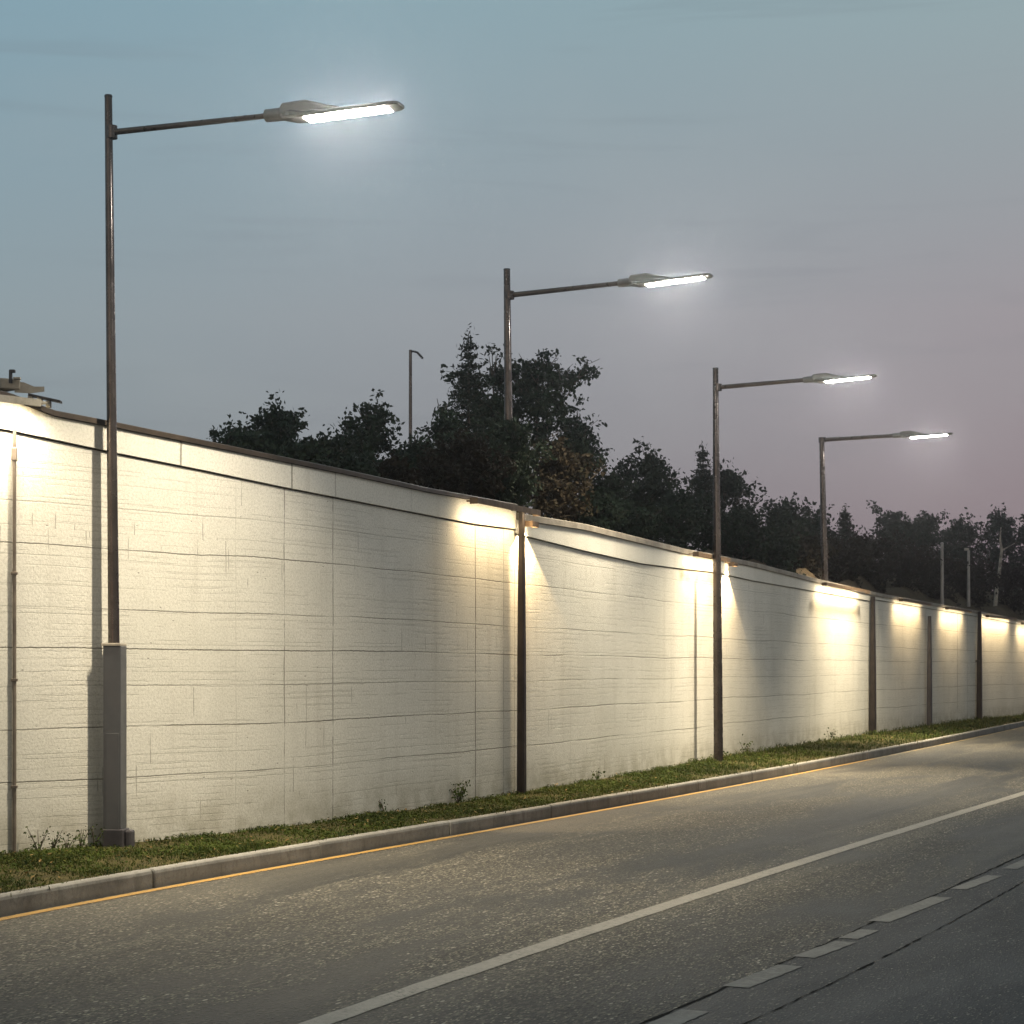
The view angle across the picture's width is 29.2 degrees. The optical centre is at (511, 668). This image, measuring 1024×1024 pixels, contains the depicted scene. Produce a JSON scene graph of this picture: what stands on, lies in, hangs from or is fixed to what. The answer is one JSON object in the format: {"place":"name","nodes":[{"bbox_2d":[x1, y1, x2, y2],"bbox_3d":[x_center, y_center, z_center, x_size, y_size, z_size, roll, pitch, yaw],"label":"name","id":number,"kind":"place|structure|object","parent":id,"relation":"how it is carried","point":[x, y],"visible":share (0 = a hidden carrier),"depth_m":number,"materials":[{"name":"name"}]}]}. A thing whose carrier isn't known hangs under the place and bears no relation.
{"place":"outdoors","nodes":[
{"label":"outdoors","id":0,"kind":"place"},
{"bbox_2d":[0,712,1023,892],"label":"verge","id":1,"kind":"structure","parent":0,"point":[65,878],"depth_m":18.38,"materials":[{"name":"green plant"}]},
{"bbox_2d":[23,826,50,850],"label":"weed plant","id":2,"kind":"object","parent":1,"relation":"on","point":[38,844],"visible":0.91,"depth_m":16.57,"materials":[{"name":"green plant"}]},
{"bbox_2d":[44,831,61,849],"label":"weed plant","id":3,"kind":"object","parent":1,"relation":"on","point":[54,843],"visible":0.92,"depth_m":16.66,"materials":[{"name":"green plant"}]},
{"bbox_2d":[61,832,78,848],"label":"weed plant","id":4,"kind":"object","parent":1,"relation":"on","point":[66,843],"visible":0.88,"depth_m":16.80,"materials":[{"name":"green plant"}]},
{"bbox_2d":[74,826,94,847],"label":"weed plant","id":5,"kind":"object","parent":1,"relation":"on","point":[80,840],"visible":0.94,"depth_m":16.88,"materials":[{"name":"green plant"}]},
{"bbox_2d":[85,824,104,846],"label":"weed plant","id":6,"kind":"object","parent":1,"relation":"on","point":[98,838],"visible":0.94,"depth_m":17.00,"materials":[{"name":"green plant"}]},
{"bbox_2d":[101,94,403,846],"bbox_3d":[-2.248,-1.648,16.712,2.832,6.730,0.237,0,0,20],"label":"street lamp","id":7,"kind":"object","parent":1,"relation":"on","point":[116,831],"visible":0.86,"depth_m":17.10,"materials":[{"name":"grey metal"}]},
{"bbox_2d":[378,799,387,810],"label":"weed plant","id":8,"kind":"object","parent":1,"relation":"on","point":[380,805],"visible":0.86,"depth_m":20.94,"materials":[{"name":"green plant"}]},
{"bbox_2d":[449,780,470,801],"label":"weed plant","id":9,"kind":"object","parent":1,"relation":"on","point":[460,793],"visible":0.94,"depth_m":22.58,"materials":[{"name":"green plant"}]},
{"bbox_2d":[0,725,970,889],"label":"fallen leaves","id":10,"kind":"object","parent":1,"relation":"on","point":[405,809],"visible":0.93,"depth_m":19.78,"materials":[{"name":"brown plant"}]},
{"bbox_2d":[517,505,526,793],"bbox_3d":[0.120,-0.203,24.355,0.101,3.627,0.112,0,0,21],"label":"wall post","id":11,"kind":"object","parent":1,"relation":"on","point":[521,708],"depth_m":24.31,"materials":[{"name":"metal"}]},
{"bbox_2d":[591,771,604,779],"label":"weed plant","id":12,"kind":"object","parent":1,"relation":"on","point":[596,776],"visible":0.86,"depth_m":27.19,"materials":[{"name":"green plant"}]},
{"bbox_2d":[740,734,753,752],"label":"weed plant","id":13,"kind":"object","parent":1,"relation":"on","point":[746,746],"visible":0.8,"depth_m":35.21,"materials":[{"name":"green plant"}]},
{"bbox_2d":[713,367,876,762],"bbox_3d":[4.573,-1.692,31.893,2.691,6.506,0.225,0,0,20],"label":"street lamp","id":14,"kind":"object","parent":1,"relation":"on","point":[717,634],"visible":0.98,"depth_m":32.27,"materials":[{"name":"grey metal"}]},
{"bbox_2d":[824,727,837,739],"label":"weed plant","id":15,"kind":"object","parent":1,"relation":"on","point":[832,733],"visible":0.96,"depth_m":42.15,"materials":[{"name":"green plant"}]},
{"bbox_2d":[869,596,876,733],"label":"wall post","id":16,"kind":"object","parent":1,"relation":"on","point":[872,707],"depth_m":46.53,"materials":[{"name":"metal"}]},
{"bbox_2d":[927,616,931,725],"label":"wall post","id":17,"kind":"object","parent":1,"relation":"on","point":[929,678],"depth_m":52.98,"materials":[{"name":"metal"}]},
{"bbox_2d":[976,611,981,719],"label":"wall post","id":18,"kind":"object","parent":1,"relation":"on","point":[979,668],"depth_m":59.07,"materials":[{"name":"metal"}]},
{"bbox_2d":[0,726,1023,1023],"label":"road","id":19,"kind":"structure","parent":0,"point":[298,944],"depth_m":13.71,"materials":[{"name":"grey asphalt"}]},
{"bbox_2d":[0,759,872,920],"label":"yellow edge line","id":20,"kind":"object","parent":19,"relation":"on","point":[96,900],"visible":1,"depth_m":17.67,"materials":[{"name":"paint"}]},
{"bbox_2d":[0,721,1023,916],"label":"kerb","id":21,"kind":"structure","parent":19,"relation":"on","point":[42,897],"depth_m":18.42,"materials":[{"name":"concrete"}]},
{"bbox_2d":[298,791,1023,1023],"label":"white lane line","id":22,"kind":"object","parent":19,"relation":"on","point":[364,1006],"visible":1,"depth_m":12.54,"materials":[{"name":"paint"}]},
{"bbox_2d":[639,854,1023,1023],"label":"tar seam","id":23,"kind":"object","parent":19,"relation":"on","point":[666,1013],"visible":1,"depth_m":11.41,"materials":[{"name":"black asphalt"}]},
{"bbox_2d":[644,855,1023,1023],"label":"second lane","id":24,"kind":"structure","parent":19,"relation":"on","point":[967,968],"depth_m":10.80,"materials":[{"name":"grey asphalt"}]},
{"bbox_2d":[647,1009,707,1023],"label":"road marking","id":25,"kind":"object","parent":24,"relation":"on","point":[681,1016],"visible":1,"depth_m":9.51,"materials":[{"name":"white paint"}]},
{"bbox_2d":[723,965,801,987],"bbox_3d":[1.387,1.692,10.799,0.157,0.001,0.843,0,0,28],"label":"road marking","id":26,"kind":"object","parent":24,"relation":"on","point":[751,980],"visible":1,"depth_m":10.77,"materials":[{"name":"white paint"}]},
{"bbox_2d":[794,941,855,957],"bbox_3d":[1.888,1.692,11.821,0.147,0.001,0.734,0,0,29],"label":"road marking","id":27,"kind":"object","parent":24,"relation":"on","point":[824,949],"visible":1,"depth_m":11.80,"materials":[{"name":"white paint"}]},
{"bbox_2d":[839,929,878,938],"bbox_3d":[2.210,1.692,12.495,0.137,0.001,0.449,0,0,27],"label":"road marking","id":28,"kind":"object","parent":24,"relation":"on","point":[859,933],"visible":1,"depth_m":12.47,"materials":[{"name":"white paint"}]},
{"bbox_2d":[743,881,1023,1023],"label":"road crack","id":29,"kind":"object","parent":24,"relation":"on","point":[882,957],"visible":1,"depth_m":11.26,"materials":[{"name":"black asphalt"}]},
{"bbox_2d":[868,897,949,921],"bbox_3d":[2.817,1.692,13.814,0.157,0.001,1.566,0,0,28],"label":"road marking","id":30,"kind":"object","parent":24,"relation":"on","point":[907,910],"visible":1,"depth_m":13.76,"materials":[{"name":"white paint"}]},
{"bbox_2d":[950,875,1000,888],"bbox_3d":[3.682,1.692,15.531,0.137,0.001,1.117,0,0,28],"label":"road marking","id":31,"kind":"object","parent":24,"relation":"on","point":[976,882],"visible":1,"depth_m":15.49,"materials":[{"name":"white paint"}]},
{"bbox_2d":[1004,859,1023,868],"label":"road marking","id":32,"kind":"object","parent":24,"relation":"on","point":[1018,864],"visible":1,"depth_m":16.83,"materials":[{"name":"white paint"}]},
{"bbox_2d":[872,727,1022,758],"bbox_3d":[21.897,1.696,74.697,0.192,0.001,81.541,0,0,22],"label":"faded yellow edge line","id":33,"kind":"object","parent":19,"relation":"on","point":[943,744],"visible":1,"depth_m":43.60,"materials":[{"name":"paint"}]},
{"bbox_2d":[0,0,1023,592],"label":"sky","id":34,"kind":"structure","parent":0,"point":[847,176],"materials":[{"name":"blue"}]},
{"bbox_2d":[700,546,1023,619],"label":"terrain","id":35,"kind":"structure","parent":0,"point":[998,609],"depth_m":57.72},
{"bbox_2d":[206,414,259,445],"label":"shrub","id":36,"kind":"object","parent":35,"relation":"on","point":[213,434],"visible":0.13,"depth_m":22.54,"materials":[{"name":"green plant"}]},
{"bbox_2d":[221,426,289,456],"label":"bush","id":37,"kind":"object","parent":35,"relation":"on","point":[256,441],"visible":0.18,"depth_m":21.42,"materials":[{"name":"green plant"}]},
{"bbox_2d":[220,389,311,446],"bbox_3d":[-3.035,-2.649,24.179,1.322,1.564,1.111,0,0,0],"label":"broadleaf tree","id":38,"kind":"object","parent":35,"relation":"on","point":[281,425],"visible":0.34,"depth_m":24.03,"materials":[{"name":"green plant"}]},
{"bbox_2d":[273,438,343,466],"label":"bush","id":39,"kind":"object","parent":35,"relation":"on","point":[307,452],"visible":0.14,"depth_m":21.83,"materials":[{"name":"green plant"}]},
{"bbox_2d":[280,424,360,464],"bbox_3d":[-2.275,-2.330,23.370,0.970,1.181,0.939,0,0,0],"label":"shrub","id":40,"kind":"object","parent":35,"relation":"on","point":[330,443],"visible":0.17,"depth_m":23.39,"materials":[{"name":"green plant"}]},
{"bbox_2d":[321,443,382,476],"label":"bush","id":41,"kind":"object","parent":35,"relation":"on","point":[362,464],"visible":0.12,"depth_m":22.72,"materials":[{"name":"green plant"}]},
{"bbox_2d":[329,389,417,468],"bbox_3d":[-1.829,-2.741,25.735,1.307,1.877,1.311,0,0,0],"label":"broadleaf tree","id":42,"kind":"object","parent":35,"relation":"on","point":[372,435],"visible":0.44,"depth_m":25.63,"materials":[{"name":"green plant"}]},
{"bbox_2d":[371,450,440,489],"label":"bush","id":43,"kind":"object","parent":35,"relation":"on","point":[393,467],"visible":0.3,"depth_m":23.44,"materials":[{"name":"green plant"}]},
{"bbox_2d":[409,350,422,443],"bbox_3d":[-1.856,-4.248,37.983,0.302,3.829,0.083,0,0,10],"label":"lamp post","id":44,"kind":"object","parent":35,"relation":"on","point":[410,388],"visible":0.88,"depth_m":37.97,"materials":[{"name":"grey metal"}]},
{"bbox_2d":[399,431,447,469],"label":"shrub","id":45,"kind":"object","parent":35,"relation":"on","point":[415,446],"visible":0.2,"depth_m":26.18,"materials":[{"name":"green plant"}]},
{"bbox_2d":[409,449,473,493],"bbox_3d":[-0.984,-2.160,24.369,0.870,1.160,0.802,0,0,25],"label":"bush","id":46,"kind":"object","parent":35,"relation":"on","point":[440,475],"visible":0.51,"depth_m":24.27,"materials":[{"name":"green plant"}]},
{"bbox_2d":[407,398,480,460],"bbox_3d":[-0.979,-2.858,27.620,1.169,1.918,1.210,0,0,-36],"label":"broadleaf tree","id":47,"kind":"object","parent":35,"relation":"on","point":[446,424],"visible":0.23,"depth_m":27.45,"materials":[{"name":"green plant"}]},
{"bbox_2d":[416,427,516,499],"bbox_3d":[-0.673,-2.430,25.425,1.378,1.347,1.011,0,0,-18],"label":"shrub","id":48,"kind":"object","parent":35,"relation":"on","point":[471,450],"visible":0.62,"depth_m":25.30,"materials":[{"name":"green plant"}]},
{"bbox_2d":[440,323,503,489],"bbox_3d":[-0.687,-3.632,29.653,1.364,3.137,1.655,0,0,0],"label":"conifer tree","id":49,"kind":"object","parent":35,"relation":"on","point":[469,397],"visible":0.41,"depth_m":29.47,"materials":[{"name":"green plant"}]},
{"bbox_2d":[440,342,533,439],"bbox_3d":[-0.382,-3.641,31.369,1.582,3.022,1.829,0,0,0],"label":"broadleaf tree","id":50,"kind":"object","parent":35,"relation":"on","point":[496,372],"visible":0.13,"depth_m":31.16,"materials":[{"name":"green plant"}]},
{"bbox_2d":[470,415,556,514],"bbox_3d":[-0.004,-2.534,26.177,1.222,1.733,1.191,0,0,0],"label":"shrub","id":51,"kind":"object","parent":35,"relation":"on","point":[516,488],"visible":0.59,"depth_m":26.09,"materials":[{"name":"green plant"}]},
{"bbox_2d":[447,348,609,513],"bbox_3d":[0.245,-3.446,30.738,2.522,3.143,2.590,0,0,0],"label":"broadleaf tree","id":52,"kind":"object","parent":35,"relation":"on","point":[529,389],"visible":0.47,"depth_m":30.43,"materials":[{"name":"green plant"}]},
{"bbox_2d":[522,433,606,522],"bbox_3d":[0.665,-2.606,28.422,1.488,1.603,1.561,0,0,0],"label":"shrub","id":53,"kind":"object","parent":35,"relation":"on","point":[556,483],"visible":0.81,"depth_m":28.35,"materials":[{"name":"green plant"}]},
{"bbox_2d":[527,403,614,517],"bbox_3d":[1.189,-3.195,33.053,1.854,2.577,1.679,0,0,-15],"label":"broadleaf tree","id":54,"kind":"object","parent":35,"relation":"on","point":[579,430],"visible":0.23,"depth_m":33.01,"materials":[{"name":"green plant"}]},
{"bbox_2d":[566,487,631,530],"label":"bush","id":55,"kind":"object","parent":35,"relation":"on","point":[609,514],"visible":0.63,"depth_m":30.18,"materials":[{"name":"green plant"}]},
{"bbox_2d":[503,268,712,500],"bbox_3d":[1.298,-3.867,27.158,3.009,3.517,0.252,0,0,20],"label":"street lamp","id":56,"kind":"object","parent":35,"relation":"on","point":[643,280],"visible":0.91,"depth_m":27.49,"materials":[{"name":"grey metal"}]},
{"bbox_2d":[582,470,640,531],"bbox_3d":[1.677,-2.547,33.086,1.502,1.596,1.044,0,0,-43],"label":"shrub","id":57,"kind":"object","parent":35,"relation":"on","point":[609,483],"visible":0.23,"depth_m":32.95,"materials":[{"name":"green plant"}]},
{"bbox_2d":[611,499,674,541],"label":"bush","id":58,"kind":"object","parent":35,"relation":"on","point":[639,523],"visible":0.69,"depth_m":32.45,"materials":[{"name":"green plant"}]},
{"bbox_2d":[608,436,695,542],"bbox_3d":[2.682,-3.284,37.953,1.589,2.410,1.756,0,0,30],"label":"broadleaf tree","id":59,"kind":"object","parent":35,"relation":"on","point":[653,485],"visible":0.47,"depth_m":37.77,"materials":[{"name":"green plant"}]},
{"bbox_2d":[648,484,722,551],"bbox_3d":[3.038,-2.612,36.011,1.473,1.506,1.426,0,0,25],"label":"shrub","id":60,"kind":"object","parent":35,"relation":"on","point":[678,532],"visible":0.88,"depth_m":35.80,"materials":[{"name":"green plant"}]},
{"bbox_2d":[686,441,724,550],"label":"conifer tree","id":61,"kind":"object","parent":35,"relation":"on","point":[706,536],"visible":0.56,"depth_m":41.82,"materials":[{"name":"green plant"}]},
{"bbox_2d":[680,457,767,556],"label":"broadleaf tree","id":62,"kind":"object","parent":35,"relation":"on","point":[732,483],"visible":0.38,"depth_m":42.07,"materials":[{"name":"green plant"}]},
{"bbox_2d":[720,505,786,564],"bbox_3d":[4.844,-2.577,40.038,1.541,1.565,1.520,0,0,0],"label":"shrub","id":63,"kind":"object","parent":35,"relation":"on","point":[744,529],"visible":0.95,"depth_m":39.97,"materials":[{"name":"green plant"}]},
{"bbox_2d":[727,520,805,575],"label":"bush","id":64,"kind":"object","parent":35,"relation":"on","point":[783,554],"visible":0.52,"depth_m":41.45,"materials":[{"name":"green plant"}]},
{"bbox_2d":[758,492,831,538],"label":"broadleaf tree","id":65,"kind":"object","parent":35,"relation":"on","point":[785,512],"visible":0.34,"depth_m":47.66,"materials":[{"name":"green plant"}]},
{"bbox_2d":[790,525,838,578],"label":"bush","id":66,"kind":"object","parent":35,"relation":"on","point":[809,551],"visible":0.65,"depth_m":44.94,"materials":[{"name":"green plant"}]},
{"bbox_2d":[798,504,840,542],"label":"broadleaf tree","id":67,"kind":"object","parent":35,"relation":"on","point":[815,520],"visible":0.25,"depth_m":52.18,"materials":[{"name":"green plant"}]},
{"bbox_2d":[832,503,856,541],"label":"conifer tree","id":68,"kind":"object","parent":35,"relation":"on","point":[843,523],"visible":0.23,"depth_m":54.11,"materials":[{"name":"green plant"}]},
{"bbox_2d":[810,531,882,587],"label":"bush","id":69,"kind":"object","parent":35,"relation":"on","point":[849,559],"visible":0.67,"depth_m":48.47,"materials":[{"name":"green plant"}]},
{"bbox_2d":[829,524,912,592],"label":"bush","id":70,"kind":"object","parent":35,"relation":"on","point":[884,563],"visible":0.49,"depth_m":52.51,"materials":[{"name":"green plant"}]},
{"bbox_2d":[818,430,952,580],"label":"street lamp","id":71,"kind":"object","parent":35,"relation":"on","point":[823,519],"visible":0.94,"depth_m":43.80,"materials":[{"name":"grey metal"}]},
{"bbox_2d":[851,500,935,578],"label":"broadleaf tree","id":72,"kind":"object","parent":35,"relation":"on","point":[894,522],"visible":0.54,"depth_m":59.83,"materials":[{"name":"green plant"}]},
{"bbox_2d":[883,538,942,593],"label":"bush","id":73,"kind":"object","parent":35,"relation":"on","point":[907,577],"visible":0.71,"depth_m":56.39,"materials":[{"name":"green plant"}]},
{"bbox_2d":[904,509,965,580],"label":"broadleaf tree","id":74,"kind":"object","parent":35,"relation":"on","point":[937,536],"visible":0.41,"depth_m":64.56,"materials":[{"name":"green plant"}]},
{"bbox_2d":[940,542,943,604],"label":"utility pole","id":75,"kind":"object","parent":35,"relation":"on","point":[942,577],"visible":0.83,"depth_m":56.18,"materials":[{"name":"grey metal"}]},
{"bbox_2d":[916,551,976,605],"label":"bush","id":76,"kind":"object","parent":35,"relation":"on","point":[951,571],"visible":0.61,"depth_m":59.65,"materials":[{"name":"green plant"}]},
{"bbox_2d":[964,548,969,606],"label":"lamp post","id":77,"kind":"object","parent":35,"relation":"on","point":[968,577],"visible":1,"depth_m":62.20,"materials":[{"name":"grey metal"}]},
{"bbox_2d":[935,507,999,588],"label":"broadleaf tree","id":78,"kind":"object","parent":35,"relation":"on","point":[966,534],"visible":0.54,"depth_m":69.05,"materials":[{"name":"green plant"}]},
{"bbox_2d":[944,550,1011,609],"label":"bush","id":79,"kind":"object","parent":35,"relation":"on","point":[980,575],"visible":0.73,"depth_m":63.97,"materials":[{"name":"green plant"}]},
{"bbox_2d":[974,560,1023,615],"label":"bush","id":80,"kind":"object","parent":35,"relation":"on","point":[1014,574],"visible":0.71,"depth_m":68.56,"materials":[{"name":"green plant"}]},
{"bbox_2d":[977,503,1023,605],"bbox_3d":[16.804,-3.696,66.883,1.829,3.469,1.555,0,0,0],"label":"birch tree","id":81,"kind":"object","parent":35,"relation":"on","point":[1001,527],"visible":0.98,"depth_m":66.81,"materials":[{"name":"green plant"}]},
{"bbox_2d":[1005,514,1023,598],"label":"broadleaf tree","id":82,"kind":"object","parent":35,"relation":"on","point":[1020,551],"visible":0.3,"depth_m":76.20,"materials":[{"name":"green plant"}]},
{"label":"ground","id":83,"kind":"structure","parent":0,"visible":0},
{"bbox_2d":[0,390,1023,852],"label":"retaining wall","id":84,"kind":"structure","parent":83,"relation":"on","point":[306,642],"depth_m":20.59,"materials":[{"name":"paint"}]},
{"bbox_2d":[11,408,20,851],"bbox_3d":[-4.178,-0.300,16.537,0.088,3.780,0.069,0,0,0],"label":"conduit pipe","id":85,"kind":"object","parent":84,"relation":"attached to","point":[14,573],"visible":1,"depth_m":16.53,"materials":[{"name":"grey metal"}]},
{"bbox_2d":[0,369,61,407],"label":"floodlight","id":86,"kind":"object","parent":84,"relation":"on","point":[12,383],"visible":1,"depth_m":16.69,"materials":[{"name":"beige paint"}]},
{"bbox_2d":[466,497,540,515],"bbox_3d":[-0.142,-1.928,23.542,0.270,0.072,2.020,0,0,22],"label":"wall lamp","id":87,"kind":"object","parent":84,"relation":"attached to","point":[483,501],"visible":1,"depth_m":23.31,"materials":[{"name":"metal"}]},
{"bbox_2d":[525,521,538,527],"bbox_3d":[0.217,-1.801,24.586,0.170,0.072,0.240,0,0,21],"label":"wall lamp","id":88,"kind":"object","parent":84,"relation":"attached to","point":[533,524],"visible":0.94,"depth_m":24.48,"materials":[{"name":"metal"}]},
{"bbox_2d":[689,552,729,562],"bbox_3d":[3.238,-1.832,32.550,0.270,0.072,2.120,0,0,20],"label":"wall lamp","id":89,"kind":"object","parent":84,"relation":"attached to","point":[710,556],"visible":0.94,"depth_m":32.03,"materials":[{"name":"metal"}]},
{"bbox_2d":[727,562,737,566],"bbox_3d":[3.834,-1.813,34.309,0.170,0.072,0.240,0,0,20],"label":"wall lamp","id":90,"kind":"object","parent":84,"relation":"attached to","point":[733,564],"visible":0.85,"depth_m":34.20,"materials":[{"name":"metal"}]},
{"bbox_2d":[821,582,869,593],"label":"wall lamp","id":91,"kind":"object","parent":84,"relation":"attached to","point":[844,587],"visible":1,"depth_m":42.87,"materials":[{"name":"metal"}]},
{"bbox_2d":[898,599,930,605],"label":"wall lamp","id":92,"kind":"object","parent":84,"relation":"attached to","point":[918,602],"visible":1,"depth_m":50.43,"materials":[{"name":"metal"}]},
{"bbox_2d":[945,607,971,611],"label":"wall lamp","id":93,"kind":"object","parent":84,"relation":"attached to","point":[958,609],"visible":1,"depth_m":55.64,"materials":[{"name":"metal"}]},
{"bbox_2d":[986,615,1016,619],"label":"wall lamp","id":94,"kind":"object","parent":84,"relation":"attached to","point":[1002,617],"visible":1,"depth_m":60.96,"materials":[{"name":"metal"}]}
]}

